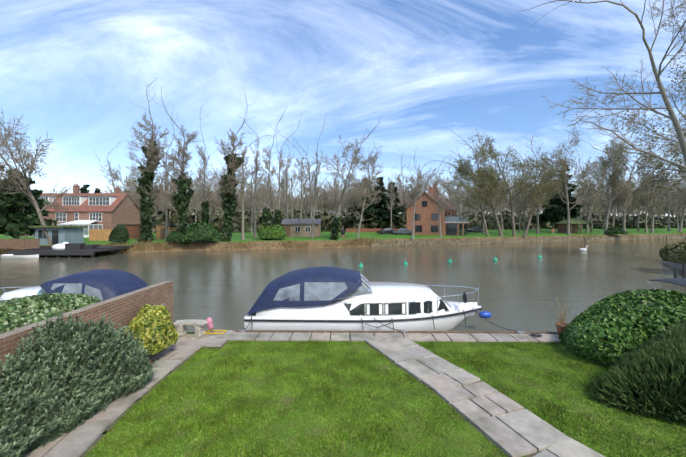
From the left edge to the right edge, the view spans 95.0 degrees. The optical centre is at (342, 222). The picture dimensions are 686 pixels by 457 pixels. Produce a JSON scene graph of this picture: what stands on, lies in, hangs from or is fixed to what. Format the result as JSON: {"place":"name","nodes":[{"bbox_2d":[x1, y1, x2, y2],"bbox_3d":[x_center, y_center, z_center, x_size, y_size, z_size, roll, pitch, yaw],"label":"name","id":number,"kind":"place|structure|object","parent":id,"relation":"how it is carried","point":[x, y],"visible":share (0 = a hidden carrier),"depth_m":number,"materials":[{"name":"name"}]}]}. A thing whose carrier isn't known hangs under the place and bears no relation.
{"place":"outdoors","nodes":[
{"label":"outdoors","id":0,"kind":"place"},
{"bbox_2d":[24,330,604,456],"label":"garden paving","id":1,"kind":"structure","parent":0,"point":[508,426],"depth_m":6.63,"materials":[{"name":"stone"}]},
{"bbox_2d":[173,319,207,335],"bbox_3d":[-4.704,3.271,9.726,1.007,0.398,0.436,0,0,1],"label":"stone bench","id":2,"kind":"object","parent":1,"relation":"on","point":[181,325],"visible":0.9,"depth_m":9.59,"materials":[{"name":"white stone"}]},
{"bbox_2d":[203,317,226,333],"bbox_3d":[-4.027,3.225,9.864,0.650,0.472,0.300,0,0,1],"label":"pink outboard cover","id":3,"kind":"object","parent":1,"relation":"on","point":[210,325],"visible":0.96,"depth_m":9.82,"materials":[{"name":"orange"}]},
{"bbox_2d":[239,308,541,336],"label":"mooring lines","id":4,"kind":"object","parent":1,"relation":"on","point":[403,331],"visible":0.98,"depth_m":9.95,"materials":[{"name":"grey fabric"}]},
{"bbox_2d":[549,297,569,335],"bbox_3d":[6.669,2.872,9.612,0.518,1.225,0.396,0,0,-28],"label":"planter pot","id":5,"kind":"object","parent":1,"relation":"on","point":[561,325],"visible":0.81,"depth_m":9.60,"materials":[{"name":"ceramic"}]},
{"bbox_2d":[0,239,685,331],"bbox_3d":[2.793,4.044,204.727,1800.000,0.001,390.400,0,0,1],"label":"river water","id":6,"kind":"structure","parent":0,"point":[521,285],"depth_m":25.25,"materials":[{"name":"grey liquid"}]},
{"bbox_2d":[1,254,38,258],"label":"boat","id":7,"kind":"object","parent":6,"relation":"on","point":[7,256],"visible":0.71,"depth_m":34.50,"materials":[{"name":"white paint"}]},
{"bbox_2d":[0,269,147,300],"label":"neighbour boat","id":8,"kind":"object","parent":6,"relation":"on","point":[103,284],"visible":0.23,"depth_m":11.06,"materials":[{"name":"blue fabric"}]},
{"bbox_2d":[244,266,491,332],"bbox_3d":[1.114,3.047,11.668,8.781,2.695,2.980,0,0,1],"label":"cruiser boat","id":9,"kind":"object","parent":6,"relation":"on","point":[325,298],"visible":0.98,"depth_m":10.54,"materials":[{"name":"white plastic"}]},
{"bbox_2d":[647,278,685,288],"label":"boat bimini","id":10,"kind":"object","parent":6,"relation":"in","point":[680,281],"visible":0.04,"depth_m":11.23,"materials":[{"name":"blue fabric"}]},
{"bbox_2d":[0,228,685,456],"bbox_3d":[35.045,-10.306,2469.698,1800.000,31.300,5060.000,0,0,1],"label":"ground","id":11,"kind":"structure","parent":0,"point":[212,245],"depth_m":6.18,"materials":[{"name":"green plant"}]},
{"bbox_2d":[0,238,39,247],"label":"fence","id":12,"kind":"object","parent":11,"relation":"on","point":[19,243],"visible":1,"depth_m":36.46,"materials":[{"name":"brown wood"}]},
{"bbox_2d":[0,341,45,456],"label":"rosemary shrub","id":13,"kind":"object","parent":11,"relation":"on","point":[10,446],"visible":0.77,"depth_m":4.54,"materials":[{"name":"green plant"}]},
{"bbox_2d":[0,169,56,238],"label":"evergreen tree","id":14,"kind":"object","parent":11,"relation":"on","point":[16,223],"visible":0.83,"depth_m":39.60,"materials":[{"name":"green plant"}]},
{"bbox_2d":[0,109,75,244],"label":"leaning tree","id":15,"kind":"object","parent":11,"relation":"on","point":[30,168],"visible":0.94,"depth_m":39.22,"materials":[{"name":"brown plant"}]},
{"bbox_2d":[0,293,101,333],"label":"variegated hedge","id":16,"kind":"object","parent":11,"relation":"on","point":[15,312],"visible":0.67,"depth_m":6.37,"materials":[{"name":"green plant"}]},
{"bbox_2d":[0,311,132,452],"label":"rosemary shrub","id":17,"kind":"object","parent":11,"relation":"on","point":[73,390],"visible":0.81,"depth_m":5.27,"materials":[{"name":"green plant"}]},
{"bbox_2d":[7,243,132,257],"bbox_3d":[-33.062,3.944,39.751,9.961,2.800,8.340,0,0,1],"label":"deck timber","id":18,"kind":"object","parent":11,"relation":"on","point":[81,249],"visible":0.46,"depth_m":35.97,"materials":[{"name":"black wood"}]},
{"bbox_2d":[28,226,87,244],"bbox_3d":[-36.715,1.679,40.673,4.500,2.490,3.600,0,0,1],"label":"boathouse","id":19,"kind":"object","parent":18,"relation":"on","point":[62,234],"visible":0.81,"depth_m":39.37,"materials":[{"name":"paint"}]},
{"bbox_2d":[51,242,67,249],"bbox_3d":[-33.613,2.894,37.428,2.000,1.100,1.046,0,0,1],"label":"boat","id":20,"kind":"object","parent":18,"relation":"on","point":[58,246],"visible":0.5,"depth_m":37.04,"materials":[{"name":"white paint"}]},
{"bbox_2d":[20,184,140,237],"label":"house terrace","id":21,"kind":"structure","parent":11,"relation":"on","point":[101,210],"depth_m":59.62,"materials":[{"name":"brick"}]},
{"bbox_2d":[0,281,172,371],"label":"brick garden wall","id":22,"kind":"structure","parent":11,"relation":"on","point":[123,309],"depth_m":7.35,"materials":[{"name":"brown brick"}]},
{"bbox_2d":[89,229,112,240],"bbox_3d":[-35.686,1.894,46.709,3.674,1.900,0.100,0,0,-7],"label":"tan fence","id":23,"kind":"object","parent":11,"relation":"on","point":[99,234],"visible":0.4,"depth_m":46.63,"materials":[{"name":"wood"}]},
{"bbox_2d":[100,142,122,192],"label":"tree","id":24,"kind":"object","parent":11,"relation":"on","point":[110,179],"visible":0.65,"depth_m":70.15,"materials":[{"name":"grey plant"}]},
{"bbox_2d":[93,158,140,198],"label":"tree","id":25,"kind":"object","parent":11,"relation":"on","point":[127,186],"visible":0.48,"depth_m":72.20,"materials":[{"name":"grey plant"}]},
{"bbox_2d":[108,225,129,241],"bbox_3d":[-29.796,1.471,41.888,2.554,2.299,2.105,0,0,23],"label":"bush","id":26,"kind":"object","parent":11,"relation":"on","point":[119,233],"visible":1,"depth_m":41.22,"materials":[{"name":"green plant"}]},
{"bbox_2d":[102,324,158,399],"bbox_3d":[-4.678,3.139,6.552,1.515,1.764,1.633,0,0,1],"label":"rosemary shrub","id":27,"kind":"object","parent":11,"relation":"on","point":[142,372],"visible":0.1,"depth_m":6.57,"materials":[{"name":"green plant"}]},
{"bbox_2d":[116,224,152,238],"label":"red shed","id":28,"kind":"structure","parent":11,"relation":"on","point":[134,230],"depth_m":52.45,"materials":[{"name":"wood"}]},
{"bbox_2d":[122,78,170,243],"bbox_3d":[-27.237,-9.006,44.032,7.322,25.166,6.453,0,0,1],"label":"tree","id":29,"kind":"object","parent":11,"relation":"on","point":[147,189],"visible":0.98,"depth_m":43.09,"materials":[{"name":"green plant"}]},
{"bbox_2d":[125,304,178,355],"bbox_3d":[-4.899,2.663,7.948,1.096,1.150,1.284,0,0,1],"label":"euonymus shrub","id":30,"kind":"object","parent":11,"relation":"on","point":[154,327],"visible":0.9,"depth_m":7.64,"materials":[{"name":"yellow plant"}]},
{"bbox_2d":[153,102,175,239],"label":"tree","id":31,"kind":"object","parent":11,"relation":"on","point":[165,205],"visible":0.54,"depth_m":48.81,"materials":[{"name":"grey plant"}]},
{"bbox_2d":[154,224,176,238],"bbox_3d":[-29.121,1.644,51.866,2.700,2.700,2.500,0,0,1],"label":"tan shed","id":32,"kind":"object","parent":11,"relation":"on","point":[160,231],"visible":0.6,"depth_m":50.87,"materials":[{"name":"wood"}]},
{"bbox_2d":[166,231,189,241],"bbox_3d":[-23.185,2.016,44.283,3.340,1.646,2.336,0,0,1],"label":"bush","id":33,"kind":"object","parent":11,"relation":"on","point":[174,236],"visible":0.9,"depth_m":43.44,"materials":[{"name":"green plant"}]},
{"bbox_2d":[156,86,207,245],"bbox_3d":[-23.343,-8.022,44.947,6.635,23.332,6.185,0,0,1],"label":"tree","id":34,"kind":"object","parent":11,"relation":"on","point":[181,186],"visible":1,"depth_m":44.45,"materials":[{"name":"green plant"}]},
{"bbox_2d":[188,146,211,221],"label":"tree","id":35,"kind":"object","parent":11,"relation":"on","point":[197,206],"visible":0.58,"depth_m":75.89,"materials":[{"name":"grey plant"}]},
{"bbox_2d":[184,222,221,240],"bbox_3d":[-20.312,1.249,45.167,5.225,2.694,4.004,0,0,1],"label":"bush","id":36,"kind":"object","parent":11,"relation":"on","point":[199,231],"visible":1,"depth_m":44.08,"materials":[{"name":"green plant"}]},
{"bbox_2d":[196,102,215,222],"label":"tree","id":37,"kind":"object","parent":11,"relation":"on","point":[205,211],"visible":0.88,"depth_m":51.24,"materials":[{"name":"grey plant"}]},
{"bbox_2d":[207,86,255,241],"bbox_3d":[-16.553,-8.344,46.446,7.196,24.474,6.442,0,0,1],"label":"tree","id":38,"kind":"object","parent":11,"relation":"on","point":[228,193],"visible":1,"depth_m":46.05,"materials":[{"name":"green plant"}]},
{"bbox_2d":[241,157,263,233],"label":"tree","id":39,"kind":"object","parent":11,"relation":"on","point":[250,183],"visible":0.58,"depth_m":72.27,"materials":[{"name":"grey plant"}]},
{"bbox_2d":[238,115,269,237],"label":"tree","id":40,"kind":"object","parent":11,"relation":"on","point":[256,162],"visible":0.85,"depth_m":54.32,"materials":[{"name":"grey plant"}]},
{"bbox_2d":[237,128,272,239],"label":"tree","id":41,"kind":"object","parent":11,"relation":"on","point":[242,215],"visible":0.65,"depth_m":49.97,"materials":[{"name":"grey plant"}]},
{"bbox_2d":[258,165,277,211],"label":"tree","id":42,"kind":"object","parent":11,"relation":"on","point":[263,202],"visible":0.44,"depth_m":100.15,"materials":[{"name":"grey plant"}]},
{"bbox_2d":[255,110,284,239],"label":"tree","id":43,"kind":"object","parent":11,"relation":"on","point":[266,216],"visible":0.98,"depth_m":49.46,"materials":[{"name":"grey plant"}]},
{"bbox_2d":[257,225,286,238],"bbox_3d":[-11.089,1.531,49.951,4.642,2.249,3.628,0,0,1],"label":"bush","id":44,"kind":"object","parent":11,"relation":"on","point":[273,232],"visible":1,"depth_m":48.69,"materials":[{"name":"green plant"}]},
{"bbox_2d":[273,127,293,218],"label":"tree","id":45,"kind":"object","parent":11,"relation":"on","point":[287,165],"visible":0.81,"depth_m":63.71,"materials":[{"name":"grey plant"}]},
{"bbox_2d":[272,112,301,225],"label":"tree","id":46,"kind":"object","parent":11,"relation":"on","point":[277,218],"visible":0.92,"depth_m":57.20,"materials":[{"name":"grey plant"}]},
{"bbox_2d":[276,148,300,218],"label":"tree","id":47,"kind":"object","parent":11,"relation":"on","point":[290,201],"visible":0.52,"depth_m":81.22,"materials":[{"name":"grey plant"}]},
{"bbox_2d":[278,130,310,220],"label":"tree","id":48,"kind":"object","parent":11,"relation":"on","point":[301,186],"visible":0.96,"depth_m":59.38,"materials":[{"name":"grey plant"}]},
{"bbox_2d":[281,219,322,236],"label":"shed","id":49,"kind":"structure","parent":11,"relation":"on","point":[296,228],"depth_m":59.07,"materials":[{"name":"wood"}]},
{"bbox_2d":[293,138,327,218],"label":"tree","id":50,"kind":"object","parent":11,"relation":"on","point":[319,194],"visible":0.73,"depth_m":75.98,"materials":[{"name":"grey plant"}]},
{"bbox_2d":[303,113,326,237],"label":"tree","id":51,"kind":"object","parent":11,"relation":"on","point":[315,196],"visible":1,"depth_m":53.59,"materials":[{"name":"grey plant"}]},
{"bbox_2d":[326,169,345,215],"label":"tree","id":52,"kind":"object","parent":11,"relation":"on","point":[338,197],"visible":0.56,"depth_m":117.94,"materials":[{"name":"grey plant"}]},
{"bbox_2d":[0,231,685,253],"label":"bank reeds","id":53,"kind":"object","parent":11,"relation":"on","point":[353,242],"visible":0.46,"depth_m":45.51,"materials":[{"name":"plant"}]},
{"bbox_2d":[319,121,383,240],"bbox_3d":[1.682,-5.775,49.740,11.879,19.258,9.953,0,0,-38],"label":"tree","id":54,"kind":"object","parent":11,"relation":"on","point":[335,228],"visible":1,"depth_m":50.72,"materials":[{"name":"brown plant"}]},
{"bbox_2d":[338,139,383,236],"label":"tree","id":55,"kind":"object","parent":11,"relation":"on","point":[368,180],"visible":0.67,"depth_m":56.21,"materials":[{"name":"grey plant"}]},
{"bbox_2d":[352,178,377,227],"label":"conifer tree","id":56,"kind":"object","parent":11,"relation":"on","point":[368,210],"visible":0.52,"depth_m":89.96,"materials":[{"name":"green plant"}]},
{"bbox_2d":[346,228,398,231],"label":"fence","id":57,"kind":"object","parent":11,"relation":"on","point":[362,229],"depth_m":81.85,"materials":[{"name":"brown wood"}]},
{"bbox_2d":[365,177,388,227],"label":"conifer tree","id":58,"kind":"object","parent":11,"relation":"on","point":[383,201],"visible":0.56,"depth_m":94.93,"materials":[{"name":"green plant"}]},
{"bbox_2d":[376,228,396,233],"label":"dark car","id":59,"kind":"object","parent":11,"relation":"on","point":[385,230],"visible":0.81,"depth_m":70.42,"materials":[{"name":"grey paint"}]},
{"bbox_2d":[376,182,405,223],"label":"conifer tree","id":60,"kind":"object","parent":11,"relation":"on","point":[385,214],"visible":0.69,"depth_m":88.26,"materials":[{"name":"green plant"}]},
{"bbox_2d":[387,167,397,227],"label":"tree","id":61,"kind":"object","parent":11,"relation":"on","point":[391,196],"visible":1,"depth_m":83.02,"materials":[{"name":"grey plant"}]},
{"bbox_2d":[102,171,685,216],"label":"distant treeline","id":62,"kind":"object","parent":11,"relation":"on","point":[247,204],"visible":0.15,"depth_m":160.80,"materials":[{"name":"brown"}]},
{"bbox_2d":[393,228,411,234],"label":"dark car","id":63,"kind":"object","parent":11,"relation":"on","point":[402,231],"visible":0.98,"depth_m":67.62,"materials":[{"name":"grey paint"}]},
{"bbox_2d":[121,178,685,215],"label":"distant treeline","id":64,"kind":"object","parent":11,"relation":"on","point":[503,208],"visible":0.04,"depth_m":208.55,"materials":[{"name":"brown"}]},
{"bbox_2d":[395,153,413,225],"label":"tree","id":65,"kind":"object","parent":11,"relation":"on","point":[400,183],"visible":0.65,"depth_m":93.10,"materials":[{"name":"grey plant"}]},
{"bbox_2d":[140,205,685,232],"bbox_3d":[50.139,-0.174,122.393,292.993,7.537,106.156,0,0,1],"label":"hedgerow scrub","id":66,"kind":"object","parent":11,"relation":"on","point":[326,225],"visible":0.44,"depth_m":94.83,"materials":[{"name":"green plant"}]},
{"bbox_2d":[405,149,427,200],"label":"tree","id":67,"kind":"object","parent":11,"relation":"on","point":[423,176],"visible":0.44,"depth_m":89.31,"materials":[{"name":"grey plant"}]},
{"bbox_2d":[398,166,444,211],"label":"tree","id":68,"kind":"object","parent":11,"relation":"on","point":[427,182],"visible":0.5,"depth_m":86.97,"materials":[{"name":"grey plant"}]},
{"bbox_2d":[405,157,446,239],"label":"tree","id":69,"kind":"object","parent":11,"relation":"on","point":[413,204],"visible":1,"depth_m":55.63,"materials":[{"name":"grey plant"}]},
{"bbox_2d":[175,204,685,216],"bbox_3d":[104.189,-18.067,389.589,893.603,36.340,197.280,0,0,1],"label":"distant treeline","id":70,"kind":"object","parent":11,"relation":"on","point":[505,210],"visible":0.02,"depth_m":374.79,"materials":[{"name":"brown"}]},
{"bbox_2d":[405,182,468,235],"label":"house","id":71,"kind":"structure","parent":11,"relation":"on","point":[426,220],"depth_m":67.11,"materials":[{"name":"orange brick"}]},
{"bbox_2d":[433,156,448,237],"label":"tree","id":72,"kind":"object","parent":11,"relation":"on","point":[439,202],"visible":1,"depth_m":57.28,"materials":[{"name":"grey plant"}]},
{"bbox_2d":[435,176,470,215],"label":"tree","id":73,"kind":"object","parent":11,"relation":"on","point":[453,193],"visible":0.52,"depth_m":89.64,"materials":[{"name":"grey plant"}]},
{"bbox_2d":[442,151,465,216],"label":"tree","id":74,"kind":"object","parent":11,"relation":"on","point":[457,205],"visible":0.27,"depth_m":101.62,"materials":[{"name":"grey plant"}]},
{"bbox_2d":[447,147,511,236],"bbox_3d":[27.199,-6.199,61.314,11.789,18.762,12.028,0,0,1],"label":"willow tree","id":75,"kind":"object","parent":11,"relation":"on","point":[486,191],"visible":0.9,"depth_m":61.37,"materials":[{"name":"green plant"}]},
{"bbox_2d":[470,151,498,233],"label":"tree","id":76,"kind":"object","parent":11,"relation":"on","point":[483,232],"visible":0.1,"depth_m":75.49,"materials":[{"name":"grey plant"}]},
{"bbox_2d":[440,130,534,236],"bbox_3d":[28.081,-8.579,63.536,17.360,23.626,12.184,0,0,15],"label":"willow tree","id":77,"kind":"object","parent":11,"relation":"on","point":[477,157],"visible":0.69,"depth_m":62.01,"materials":[{"name":"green plant"}]},
{"bbox_2d":[485,159,510,230],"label":"tree","id":78,"kind":"object","parent":11,"relation":"on","point":[500,212],"visible":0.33,"depth_m":98.77,"materials":[{"name":"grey plant"}]},
{"bbox_2d":[471,134,551,236],"bbox_3d":[32.715,-7.220,65.257,12.552,20.774,17.214,0,0,-34],"label":"willow tree","id":79,"kind":"object","parent":11,"relation":"on","point":[494,155],"visible":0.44,"depth_m":63.08,"materials":[{"name":"green plant"}]},
{"bbox_2d":[509,177,533,232],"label":"tree","id":80,"kind":"object","parent":11,"relation":"on","point":[520,209],"visible":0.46,"depth_m":80.20,"materials":[{"name":"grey plant"}]},
{"bbox_2d":[511,153,543,229],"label":"tree","id":81,"kind":"object","parent":11,"relation":"on","point":[524,227],"visible":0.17,"depth_m":100.48,"materials":[{"name":"grey plant"}]},
{"bbox_2d":[370,235,685,246],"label":"river bank","id":82,"kind":"structure","parent":11,"relation":"on","point":[464,242],"depth_m":61.43,"materials":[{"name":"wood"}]},
{"bbox_2d":[507,141,561,233],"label":"tree","id":83,"kind":"object","parent":11,"relation":"on","point":[524,198],"visible":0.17,"depth_m":74.16,"materials":[{"name":"grey plant"}]},
{"bbox_2d":[504,136,572,237],"bbox_3d":[39.216,-8.009,64.580,11.909,22.532,10.004,0,0,1],"label":"willow tree","id":84,"kind":"object","parent":11,"relation":"on","point":[554,171],"visible":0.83,"depth_m":64.49,"materials":[{"name":"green plant"}]},
{"bbox_2d":[531,181,566,230],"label":"conifer tree","id":85,"kind":"object","parent":11,"relation":"on","point":[543,217],"visible":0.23,"depth_m":94.06,"materials":[{"name":"green plant"}]},
{"bbox_2d":[546,164,582,220],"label":"conifer tree","id":86,"kind":"object","parent":11,"relation":"on","point":[559,207],"visible":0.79,"depth_m":86.03,"materials":[{"name":"green plant"}]},
{"bbox_2d":[533,125,605,234],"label":"tree","id":87,"kind":"object","parent":11,"relation":"on","point":[561,162],"visible":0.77,"depth_m":69.30,"materials":[{"name":"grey plant"}]},
{"bbox_2d":[555,218,594,233],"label":"gazebo shelter","id":88,"kind":"object","parent":11,"relation":"on","point":[562,225],"visible":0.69,"depth_m":76.92,"materials":[{"name":"green wood"}]},
{"bbox_2d":[569,170,597,218],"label":"tree","id":89,"kind":"object","parent":11,"relation":"on","point":[580,210],"visible":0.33,"depth_m":114.18,"materials":[{"name":"grey plant"}]},
{"bbox_2d":[572,146,603,230],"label":"tree","id":90,"kind":"object","parent":11,"relation":"on","point":[588,207],"visible":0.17,"depth_m":93.37,"materials":[{"name":"grey plant"}]},
{"bbox_2d":[592,197,606,221],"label":"tree","id":91,"kind":"object","parent":11,"relation":"on","point":[598,209],"visible":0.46,"depth_m":138.40,"materials":[{"name":"grey plant"}]},
{"bbox_2d":[570,140,632,232],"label":"tree","id":92,"kind":"object","parent":11,"relation":"on","point":[599,190],"visible":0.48,"depth_m":80.69,"materials":[{"name":"grey plant"}]},
{"bbox_2d":[518,0,685,214],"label":"tree","id":93,"kind":"object","parent":11,"relation":"on","point":[681,137],"visible":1,"depth_m":19.61,"materials":[{"name":"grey plant"}]},
{"bbox_2d":[605,226,628,233],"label":"bush","id":94,"kind":"object","parent":11,"relation":"on","point":[615,230],"visible":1,"depth_m":70.29,"materials":[{"name":"green plant"}]},
{"bbox_2d":[596,106,639,234],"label":"tree","id":95,"kind":"object","parent":11,"relation":"on","point":[615,182],"visible":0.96,"depth_m":71.22,"materials":[{"name":"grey plant"}]},
{"bbox_2d":[601,169,636,234],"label":"tree","id":96,"kind":"object","parent":11,"relation":"on","point":[624,206],"visible":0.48,"depth_m":71.96,"materials":[{"name":"grey plant"}]},
{"bbox_2d":[558,289,685,367],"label":"laurel bush","id":97,"kind":"object","parent":11,"relation":"on","point":[608,331],"visible":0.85,"depth_m":7.99,"materials":[{"name":"green plant"}]},
{"bbox_2d":[598,125,669,230],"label":"tree","id":98,"kind":"object","parent":11,"relation":"on","point":[643,181],"visible":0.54,"depth_m":79.55,"materials":[{"name":"grey plant"}]},
{"bbox_2d":[585,321,685,425],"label":"yew hedge","id":99,"kind":"object","parent":11,"relation":"on","point":[656,367],"visible":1,"depth_m":6.00,"materials":[{"name":"green plant"}]},
{"bbox_2d":[598,53,685,209],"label":"tree","id":100,"kind":"object","parent":11,"relation":"on","point":[676,154],"visible":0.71,"depth_m":33.28,"materials":[{"name":"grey plant"}]},
{"bbox_2d":[626,171,657,230],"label":"tree","id":101,"kind":"object","parent":11,"relation":"on","point":[634,204],"visible":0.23,"depth_m":94.60,"materials":[{"name":"grey plant"}]},
{"bbox_2d":[636,158,665,232],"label":"tree","id":102,"kind":"object","parent":11,"relation":"on","point":[644,208],"visible":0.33,"depth_m":80.26,"materials":[{"name":"grey plant"}]},
{"bbox_2d":[629,145,676,232],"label":"tree","id":103,"kind":"object","parent":11,"relation":"on","point":[654,201],"visible":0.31,"depth_m":79.85,"materials":[{"name":"grey plant"}]},
{"bbox_2d":[658,168,685,230],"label":"tree","id":104,"kind":"object","parent":11,"relation":"on","point":[668,206],"visible":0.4,"depth_m":98.72,"materials":[{"name":"grey plant"}]},
{"bbox_2d":[659,241,685,263],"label":"riverside bush","id":105,"kind":"object","parent":11,"relation":"on","point":[675,252],"visible":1,"depth_m":24.33,"materials":[{"name":"green plant"}]},
{"bbox_2d":[665,168,685,231],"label":"tree","id":106,"kind":"object","parent":11,"relation":"on","point":[682,217],"visible":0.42,"depth_m":87.94,"materials":[{"name":"grey plant"}]},
{"bbox_2d":[665,194,685,228],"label":"tree","id":107,"kind":"object","parent":11,"relation":"on","point":[676,211],"visible":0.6,"depth_m":117.62,"materials":[{"name":"grey plant"}]},
{"bbox_2d":[0,0,685,217],"label":"sky","id":108,"kind":"structure","parent":0,"point":[430,71],"materials":[{"name":"blue"}]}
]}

